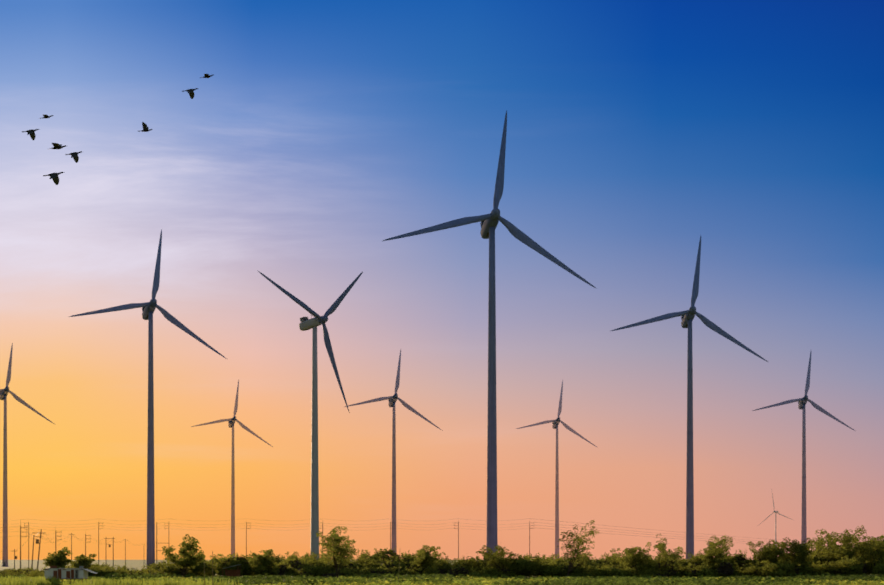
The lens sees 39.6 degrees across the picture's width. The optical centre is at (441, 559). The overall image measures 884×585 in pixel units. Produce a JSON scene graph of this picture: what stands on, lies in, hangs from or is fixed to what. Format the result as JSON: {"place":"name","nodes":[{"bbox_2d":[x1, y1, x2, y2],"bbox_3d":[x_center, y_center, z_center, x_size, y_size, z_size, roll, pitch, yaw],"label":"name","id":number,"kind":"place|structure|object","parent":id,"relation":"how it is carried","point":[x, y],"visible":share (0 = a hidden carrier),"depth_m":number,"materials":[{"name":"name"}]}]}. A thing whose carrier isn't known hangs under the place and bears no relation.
{"place":"outdoors","nodes":[
{"label":"outdoors","id":0,"kind":"place"},
{"bbox_2d":[22,129,39,139],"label":"bird","id":1,"kind":"object","parent":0,"point":[32,134],"visible":1,"depth_m":67.13},
{"bbox_2d":[43,172,64,184],"bbox_3d":[-18.694,-18.395,59.060,0.826,0.500,0.766,0,0,-41],"label":"bird","id":2,"kind":"object","parent":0,"point":[54,177],"visible":1,"depth_m":59.03},
{"bbox_2d":[49,143,65,148],"bbox_3d":[-19.815,-21.286,63.029,0.844,0.434,0.885,0,0,43],"label":"bird","id":3,"kind":"object","parent":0,"point":[57,146],"visible":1,"depth_m":63.02},
{"bbox_2d":[65,151,81,162],"bbox_3d":[-18.303,-20.064,61.053,0.724,0.450,0.642,0,0,-40],"label":"bird","id":4,"kind":"object","parent":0,"point":[74,156],"visible":1,"depth_m":61.02},
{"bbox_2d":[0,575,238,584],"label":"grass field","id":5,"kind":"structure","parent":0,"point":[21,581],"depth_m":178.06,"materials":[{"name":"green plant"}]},
{"bbox_2d":[138,122,152,131],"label":"bird","id":6,"kind":"object","parent":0,"point":[145,127],"visible":1,"depth_m":66.94},
{"bbox_2d":[182,88,198,98],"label":"bird","id":7,"kind":"object","parent":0,"point":[190,92],"visible":1,"depth_m":73.02},
{"bbox_2d":[0,560,872,584],"bbox_3d":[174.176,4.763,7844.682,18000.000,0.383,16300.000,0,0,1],"label":"ground","id":8,"kind":"structure","parent":0,"point":[137,564],"depth_m":1426.65,"materials":[{"name":"green plant"}]},
{"bbox_2d":[0,570,24,577],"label":"bush","id":9,"kind":"object","parent":8,"relation":"on","point":[1,573],"visible":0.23,"depth_m":261.93,"materials":[{"name":"green plant"}]},
{"bbox_2d":[7,568,42,575],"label":"bush","id":10,"kind":"object","parent":8,"relation":"on","point":[19,571],"visible":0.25,"depth_m":273.72,"materials":[{"name":"green plant"}]},
{"bbox_2d":[0,343,53,566],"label":"turbine","id":11,"kind":"object","parent":8,"relation":"on","point":[4,393],"visible":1,"depth_m":802.57,"materials":[{"name":"paint"}]},
{"bbox_2d":[22,570,44,576],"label":"bush","id":12,"kind":"object","parent":8,"relation":"on","point":[35,574],"visible":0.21,"depth_m":262.58,"materials":[{"name":"green plant"}]},
{"bbox_2d":[43,547,72,567],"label":"tree","id":13,"kind":"object","parent":8,"relation":"on","point":[59,559],"visible":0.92,"depth_m":256.23,"materials":[{"name":"green plant"}]},
{"bbox_2d":[45,564,96,583],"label":"shack","id":14,"kind":"structure","parent":8,"relation":"on","point":[80,572],"depth_m":201.87,"materials":[{"name":"metal"}]},
{"bbox_2d":[70,554,96,572],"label":"tree","id":15,"kind":"object","parent":8,"relation":"on","point":[82,560],"visible":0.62,"depth_m":260.29,"materials":[{"name":"green plant"}]},
{"bbox_2d":[88,565,115,576],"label":"bush","id":16,"kind":"object","parent":8,"relation":"on","point":[99,572],"visible":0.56,"depth_m":261.07,"materials":[{"name":"green plant"}]},
{"bbox_2d":[95,563,134,570],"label":"bush","id":17,"kind":"object","parent":8,"relation":"on","point":[124,567],"visible":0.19,"depth_m":288.16,"materials":[{"name":"green plant"}]},
{"bbox_2d":[102,565,142,576],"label":"bush","id":18,"kind":"object","parent":8,"relation":"on","point":[128,573],"visible":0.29,"depth_m":263.21,"materials":[{"name":"green plant"}]},
{"bbox_2d":[131,569,161,574],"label":"bush","id":19,"kind":"object","parent":8,"relation":"on","point":[143,571],"visible":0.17,"depth_m":265.81,"materials":[{"name":"green plant"}]},
{"bbox_2d":[69,229,226,568],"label":"turbine","id":20,"kind":"object","parent":8,"relation":"on","point":[149,308],"visible":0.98,"depth_m":512.79,"materials":[{"name":"paint"}]},
{"bbox_2d":[144,563,164,571],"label":"bush","id":21,"kind":"object","parent":8,"relation":"on","point":[155,567],"visible":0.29,"depth_m":290.02,"materials":[{"name":"green plant"}]},
{"bbox_2d":[161,562,202,576],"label":"bush","id":22,"kind":"object","parent":8,"relation":"on","point":[170,569],"visible":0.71,"depth_m":259.13,"materials":[{"name":"green plant"}]},
{"bbox_2d":[162,534,204,576],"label":"tree","id":23,"kind":"object","parent":8,"relation":"on","point":[188,559],"visible":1,"depth_m":236.94,"materials":[{"name":"green plant"}]},
{"bbox_2d":[177,556,215,574],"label":"bush","id":24,"kind":"object","parent":8,"relation":"on","point":[199,569],"visible":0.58,"depth_m":259.02,"materials":[{"name":"green plant"}]},
{"bbox_2d":[209,554,243,575],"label":"bush","id":25,"kind":"object","parent":8,"relation":"on","point":[219,567],"visible":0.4,"depth_m":261.75,"materials":[{"name":"green plant"}]},
{"bbox_2d":[222,564,240,577],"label":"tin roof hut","id":26,"kind":"object","parent":8,"relation":"on","point":[230,573],"visible":0.56,"depth_m":253.99,"materials":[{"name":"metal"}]},
{"bbox_2d":[191,380,272,557],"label":"turbine","id":27,"kind":"object","parent":8,"relation":"on","point":[232,421],"visible":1,"depth_m":952.02,"materials":[{"name":"paint"}]},
{"bbox_2d":[222,553,258,576],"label":"bush","id":28,"kind":"object","parent":8,"relation":"on","point":[248,565],"visible":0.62,"depth_m":260.15,"materials":[{"name":"green plant"}]},
{"bbox_2d":[240,561,275,575],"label":"bush","id":29,"kind":"object","parent":8,"relation":"on","point":[261,569],"visible":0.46,"depth_m":262.99,"materials":[{"name":"green plant"}]},
{"bbox_2d":[252,549,275,567],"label":"bush","id":30,"kind":"object","parent":8,"relation":"on","point":[265,558],"visible":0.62,"depth_m":264.57,"materials":[{"name":"green plant"}]},
{"bbox_2d":[267,561,290,575],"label":"bush","id":31,"kind":"object","parent":8,"relation":"on","point":[277,567],"visible":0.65,"depth_m":264.39,"materials":[{"name":"green plant"}]},
{"bbox_2d":[273,552,298,565],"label":"bush","id":32,"kind":"object","parent":8,"relation":"on","point":[280,558],"visible":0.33,"depth_m":291.49,"materials":[{"name":"green plant"}]},
{"bbox_2d":[278,567,313,576],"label":"bush","id":33,"kind":"object","parent":8,"relation":"on","point":[290,571],"visible":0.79,"depth_m":263.10,"materials":[{"name":"green plant"}]},
{"bbox_2d":[258,271,362,559],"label":"turbine","id":34,"kind":"object","parent":8,"relation":"on","point":[306,323],"visible":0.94,"depth_m":479.36,"materials":[{"name":"paint"}]},
{"bbox_2d":[287,555,333,579],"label":"bush","id":35,"kind":"object","parent":8,"relation":"on","point":[295,563],"visible":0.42,"depth_m":270.76,"materials":[{"name":"green plant"}]},
{"bbox_2d":[297,564,325,576],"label":"bush","id":36,"kind":"object","parent":8,"relation":"on","point":[307,570],"visible":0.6,"depth_m":266.06,"materials":[{"name":"green plant"}]},
{"bbox_2d":[304,553,327,577],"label":"bush","id":37,"kind":"object","parent":8,"relation":"on","point":[314,558],"visible":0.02,"depth_m":291.64,"materials":[{"name":"green plant"}]},
{"bbox_2d":[314,566,336,576],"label":"bush","id":38,"kind":"object","parent":8,"relation":"on","point":[320,573],"visible":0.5,"depth_m":266.08,"materials":[{"name":"green plant"}]},
{"bbox_2d":[315,526,358,577],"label":"tree","id":39,"kind":"object","parent":8,"relation":"on","point":[338,552],"visible":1,"depth_m":220.72,"materials":[{"name":"green plant"}]},
{"bbox_2d":[321,566,358,577],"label":"bush","id":40,"kind":"object","parent":8,"relation":"on","point":[333,574],"visible":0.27,"depth_m":263.32,"materials":[{"name":"green plant"}]},
{"bbox_2d":[322,559,365,572],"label":"bush","id":41,"kind":"object","parent":8,"relation":"on","point":[353,564],"visible":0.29,"depth_m":274.18,"materials":[{"name":"green plant"}]},
{"bbox_2d":[334,566,376,577],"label":"bush","id":42,"kind":"object","parent":8,"relation":"on","point":[366,572],"visible":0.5,"depth_m":263.35,"materials":[{"name":"green plant"}]},
{"bbox_2d":[350,558,387,571],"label":"bush","id":43,"kind":"object","parent":8,"relation":"on","point":[371,564],"visible":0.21,"depth_m":274.14,"materials":[{"name":"green plant"}]},
{"bbox_2d":[356,548,398,566],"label":"bush","id":44,"kind":"object","parent":8,"relation":"on","point":[376,557],"visible":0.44,"depth_m":288.75,"materials":[{"name":"green plant"}]},
{"bbox_2d":[366,567,395,576],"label":"bush","id":45,"kind":"object","parent":8,"relation":"on","point":[382,571],"visible":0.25,"depth_m":262.30,"materials":[{"name":"green plant"}]},
{"bbox_2d":[2,519,771,568],"bbox_3d":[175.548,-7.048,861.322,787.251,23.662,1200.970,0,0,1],"label":"utility poles","id":46,"kind":"object","parent":8,"relation":"on","point":[38,542],"visible":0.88,"depth_m":556.72,"materials":[{"name":"metal"}]},
{"bbox_2d":[373,556,411,570],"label":"bush","id":47,"kind":"object","parent":8,"relation":"on","point":[406,560],"visible":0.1,"depth_m":279.32,"materials":[{"name":"green plant"}]},
{"bbox_2d":[345,350,442,558],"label":"turbine","id":48,"kind":"object","parent":8,"relation":"on","point":[392,400],"visible":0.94,"depth_m":795.29,"materials":[{"name":"paint"}]},
{"bbox_2d":[373,566,417,574],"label":"bush","id":49,"kind":"object","parent":8,"relation":"on","point":[408,571],"visible":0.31,"depth_m":263.32,"materials":[{"name":"green plant"}]},
{"bbox_2d":[386,559,416,572],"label":"bush","id":50,"kind":"object","parent":8,"relation":"on","point":[392,564],"visible":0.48,"depth_m":275.08,"materials":[{"name":"green plant"}]},
{"bbox_2d":[390,553,412,563],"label":"bush","id":51,"kind":"object","parent":8,"relation":"on","point":[407,557],"visible":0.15,"depth_m":288.31,"materials":[{"name":"green plant"}]},
{"bbox_2d":[404,557,430,573],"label":"bush","id":52,"kind":"object","parent":8,"relation":"on","point":[412,566],"visible":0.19,"depth_m":274.49,"materials":[{"name":"green plant"}]},
{"bbox_2d":[410,545,445,570],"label":"tree","id":53,"kind":"object","parent":8,"relation":"on","point":[424,559],"visible":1,"depth_m":263.80,"materials":[{"name":"green plant"}]},
{"bbox_2d":[420,566,445,576],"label":"bush","id":54,"kind":"object","parent":8,"relation":"on","point":[431,569],"visible":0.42,"depth_m":262.68,"materials":[{"name":"green plant"}]},
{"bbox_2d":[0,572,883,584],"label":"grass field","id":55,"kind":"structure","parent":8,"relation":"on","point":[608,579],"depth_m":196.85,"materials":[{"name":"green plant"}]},
{"bbox_2d":[434,558,470,572],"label":"bush","id":56,"kind":"object","parent":8,"relation":"on","point":[443,565],"visible":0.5,"depth_m":270.32,"materials":[{"name":"green plant"}]},
{"bbox_2d":[463,556,486,571],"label":"bush","id":57,"kind":"object","parent":8,"relation":"on","point":[472,562],"visible":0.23,"depth_m":271.14,"materials":[{"name":"green plant"}]},
{"bbox_2d":[449,562,504,577],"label":"bush","id":58,"kind":"object","parent":8,"relation":"on","point":[460,570],"visible":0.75,"depth_m":257.99,"materials":[{"name":"green plant"}]},
{"bbox_2d":[475,556,500,569],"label":"bush","id":59,"kind":"object","parent":8,"relation":"on","point":[482,562],"visible":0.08,"depth_m":270.67,"materials":[{"name":"green plant"}]},
{"bbox_2d":[383,110,596,555],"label":"turbine","id":60,"kind":"object","parent":8,"relation":"on","point":[490,221],"visible":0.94,"depth_m":372.03,"materials":[{"name":"paint"}]},
{"bbox_2d":[472,564,520,577],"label":"bush","id":61,"kind":"object","parent":8,"relation":"on","point":[501,571],"visible":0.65,"depth_m":259.14,"materials":[{"name":"green plant"}]},
{"bbox_2d":[476,545,517,568],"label":"tree","id":62,"kind":"object","parent":8,"relation":"on","point":[494,559],"visible":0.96,"depth_m":260.32,"materials":[{"name":"green plant"}]},
{"bbox_2d":[497,554,535,576],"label":"bush","id":63,"kind":"object","parent":8,"relation":"on","point":[517,561],"visible":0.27,"depth_m":260.71,"materials":[{"name":"green plant"}]},
{"bbox_2d":[502,554,545,577],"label":"bush","id":64,"kind":"object","parent":8,"relation":"on","point":[527,569],"visible":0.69,"depth_m":259.38,"materials":[{"name":"green plant"}]},
{"bbox_2d":[527,553,555,576],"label":"bush","id":65,"kind":"object","parent":8,"relation":"on","point":[538,558],"visible":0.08,"depth_m":271.59,"materials":[{"name":"green plant"}]},
{"bbox_2d":[531,559,566,576],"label":"bush","id":66,"kind":"object","parent":8,"relation":"on","point":[552,569],"visible":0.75,"depth_m":259.81,"materials":[{"name":"green plant"}]},
{"bbox_2d":[517,381,597,558],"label":"turbine","id":67,"kind":"object","parent":8,"relation":"on","point":[556,422],"visible":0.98,"depth_m":946.52,"materials":[{"name":"paint"}]},
{"bbox_2d":[546,553,579,565],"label":"bush","id":68,"kind":"object","parent":8,"relation":"on","point":[558,558],"visible":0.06,"depth_m":275.48,"materials":[{"name":"green plant"}]},
{"bbox_2d":[548,561,586,576],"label":"bush","id":69,"kind":"object","parent":8,"relation":"on","point":[572,571],"visible":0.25,"depth_m":261.96,"materials":[{"name":"green plant"}]},
{"bbox_2d":[557,520,601,575],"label":"tree","id":70,"kind":"object","parent":8,"relation":"on","point":[575,552],"visible":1,"depth_m":245.48,"materials":[{"name":"green plant"}]},
{"bbox_2d":[565,554,594,566],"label":"bush","id":71,"kind":"object","parent":8,"relation":"on","point":[584,559],"visible":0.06,"depth_m":277.92,"materials":[{"name":"green plant"}]},
{"bbox_2d":[569,565,595,576],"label":"bush","id":72,"kind":"object","parent":8,"relation":"on","point":[583,573],"visible":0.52,"depth_m":261.01,"materials":[{"name":"green plant"}]},
{"bbox_2d":[579,558,610,570],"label":"bush","id":73,"kind":"object","parent":8,"relation":"on","point":[592,564],"visible":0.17,"depth_m":275.44,"materials":[{"name":"green plant"}]},
{"bbox_2d":[599,558,623,574],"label":"bush","id":74,"kind":"object","parent":8,"relation":"on","point":[611,559],"visible":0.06,"depth_m":270.10,"materials":[{"name":"green plant"}]},
{"bbox_2d":[586,562,638,577],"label":"bush","id":75,"kind":"object","parent":8,"relation":"on","point":[610,570],"visible":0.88,"depth_m":256.83,"materials":[{"name":"green plant"}]},
{"bbox_2d":[603,552,644,572],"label":"bush","id":76,"kind":"object","parent":8,"relation":"on","point":[615,562],"visible":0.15,"depth_m":268.82,"materials":[{"name":"green plant"}]},
{"bbox_2d":[610,542,652,570],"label":"tree","id":77,"kind":"object","parent":8,"relation":"on","point":[641,558],"visible":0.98,"depth_m":260.86,"materials":[{"name":"green plant"}]},
{"bbox_2d":[626,567,668,576],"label":"bush","id":78,"kind":"object","parent":8,"relation":"on","point":[648,573],"visible":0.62,"depth_m":258.55,"materials":[{"name":"green plant"}]},
{"bbox_2d":[644,555,670,570],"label":"bush","id":79,"kind":"object","parent":8,"relation":"on","point":[648,565],"visible":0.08,"depth_m":275.52,"materials":[{"name":"green plant"}]},
{"bbox_2d":[653,556,676,570],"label":"bush","id":80,"kind":"object","parent":8,"relation":"on","point":[666,562],"visible":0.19,"depth_m":275.05,"materials":[{"name":"green plant"}]},
{"bbox_2d":[644,566,686,577],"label":"bush","id":81,"kind":"object","parent":8,"relation":"on","point":[678,575],"visible":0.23,"depth_m":262.71,"materials":[{"name":"green plant"}]},
{"bbox_2d":[650,534,685,570],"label":"tree","id":82,"kind":"object","parent":8,"relation":"on","point":[665,555],"visible":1,"depth_m":262.69,"materials":[{"name":"green plant"}]},
{"bbox_2d":[663,563,694,577],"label":"bush","id":83,"kind":"object","parent":8,"relation":"on","point":[672,571],"visible":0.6,"depth_m":262.12,"materials":[{"name":"green plant"}]},
{"bbox_2d":[670,553,705,569],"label":"bush","id":84,"kind":"object","parent":8,"relation":"on","point":[695,559],"visible":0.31,"depth_m":268.48,"materials":[{"name":"green plant"}]},
{"bbox_2d":[611,236,767,559],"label":"turbine","id":85,"kind":"object","parent":8,"relation":"on","point":[687,317],"visible":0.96,"depth_m":506.58,"materials":[{"name":"paint"}]},
{"bbox_2d":[686,564,711,576],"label":"bush","id":86,"kind":"object","parent":8,"relation":"on","point":[700,570],"visible":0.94,"depth_m":256.80,"materials":[{"name":"green plant"}]},
{"bbox_2d":[687,563,731,576],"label":"bush","id":87,"kind":"object","parent":8,"relation":"on","point":[717,572],"visible":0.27,"depth_m":259.73,"materials":[{"name":"green plant"}]},
{"bbox_2d":[697,535,733,564],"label":"tree","id":88,"kind":"object","parent":8,"relation":"on","point":[714,552],"visible":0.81,"depth_m":263.97,"materials":[{"name":"green plant"}]},
{"bbox_2d":[705,556,737,575],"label":"bush","id":89,"kind":"object","parent":8,"relation":"on","point":[729,565],"visible":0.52,"depth_m":262.05,"materials":[{"name":"green plant"}]},
{"bbox_2d":[722,549,746,576],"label":"bush","id":90,"kind":"object","parent":8,"relation":"on","point":[740,560],"visible":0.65,"depth_m":272.30,"materials":[{"name":"green plant"}]},
{"bbox_2d":[729,562,761,576],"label":"bush","id":91,"kind":"object","parent":8,"relation":"on","point":[746,571],"visible":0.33,"depth_m":262.75,"materials":[{"name":"green plant"}]},
{"bbox_2d":[745,558,761,576],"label":"bush","id":92,"kind":"object","parent":8,"relation":"on","point":[750,561],"visible":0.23,"depth_m":274.36,"materials":[{"name":"green plant"}]},
{"bbox_2d":[748,561,780,577],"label":"bush","id":93,"kind":"object","parent":8,"relation":"on","point":[758,572],"visible":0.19,"depth_m":260.84,"materials":[{"name":"green plant"}]},
{"bbox_2d":[746,540,794,576],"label":"tree","id":94,"kind":"object","parent":8,"relation":"on","point":[765,553],"visible":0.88,"depth_m":262.88,"materials":[{"name":"green plant"}]},
{"bbox_2d":[759,494,792,540],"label":"turbine","id":95,"kind":"object","parent":8,"relation":"on","point":[775,518],"visible":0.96,"depth_m":2982.63,"materials":[{"name":"grey metal"}]},
{"bbox_2d":[761,559,799,577],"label":"bush","id":96,"kind":"object","parent":8,"relation":"on","point":[784,569],"visible":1,"depth_m":256.34,"materials":[{"name":"green plant"}]},
{"bbox_2d":[768,537,815,568],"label":"tree","id":97,"kind":"object","parent":8,"relation":"on","point":[801,552],"visible":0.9,"depth_m":261.96,"materials":[{"name":"green plant"}]},
{"bbox_2d":[786,561,814,576],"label":"bush","id":98,"kind":"object","parent":8,"relation":"on","point":[809,569],"visible":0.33,"depth_m":261.13,"materials":[{"name":"green plant"}]},
{"bbox_2d":[752,352,854,543],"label":"turbine","id":99,"kind":"object","parent":8,"relation":"on","point":[802,402],"visible":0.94,"depth_m":784.39,"materials":[{"name":"paint"}]},
{"bbox_2d":[797,560,827,574],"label":"bush","id":100,"kind":"object","parent":8,"relation":"on","point":[822,567],"visible":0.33,"depth_m":262.22,"materials":[{"name":"green plant"}]},
{"bbox_2d":[802,550,835,566],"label":"bush","id":101,"kind":"object","parent":8,"relation":"on","point":[813,558],"visible":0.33,"depth_m":270.64,"materials":[{"name":"green plant"}]},
{"bbox_2d":[809,560,839,575],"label":"bush","id":102,"kind":"object","parent":8,"relation":"on","point":[829,568],"visible":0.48,"depth_m":261.38,"materials":[{"name":"green plant"}]},
{"bbox_2d":[810,529,841,566],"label":"tree","id":103,"kind":"object","parent":8,"relation":"on","point":[821,542],"visible":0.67,"depth_m":268.42,"materials":[{"name":"green plant"}]},
{"bbox_2d":[830,559,866,575],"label":"bush","id":104,"kind":"object","parent":8,"relation":"on","point":[864,570],"visible":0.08,"depth_m":260.27,"materials":[{"name":"green plant"}]},
{"bbox_2d":[834,555,863,575],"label":"bush","id":105,"kind":"object","parent":8,"relation":"on","point":[856,567],"visible":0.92,"depth_m":258.45,"materials":[{"name":"green plant"}]},
{"bbox_2d":[824,525,878,562],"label":"tree","id":106,"kind":"object","parent":8,"relation":"on","point":[845,549],"visible":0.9,"depth_m":264.83,"materials":[{"name":"green plant"}]},
{"bbox_2d":[857,535,883,574],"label":"tree","id":107,"kind":"object","parent":8,"relation":"on","point":[878,546],"visible":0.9,"depth_m":262.19,"materials":[{"name":"green plant"}]},
{"bbox_2d":[863,550,883,574],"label":"bush","id":108,"kind":"object","parent":8,"relation":"on","point":[867,563],"visible":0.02,"depth_m":270.01,"materials":[{"name":"green plant"}]},
{"bbox_2d":[872,557,883,574],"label":"bush","id":109,"kind":"object","parent":8,"relation":"on","point":[878,567],"visible":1,"depth_m":258.14,"materials":[{"name":"green plant"}]},
{"bbox_2d":[0,0,883,559],"label":"sky","id":110,"kind":"structure","parent":0,"point":[321,133],"materials":[{"name":"blue"}]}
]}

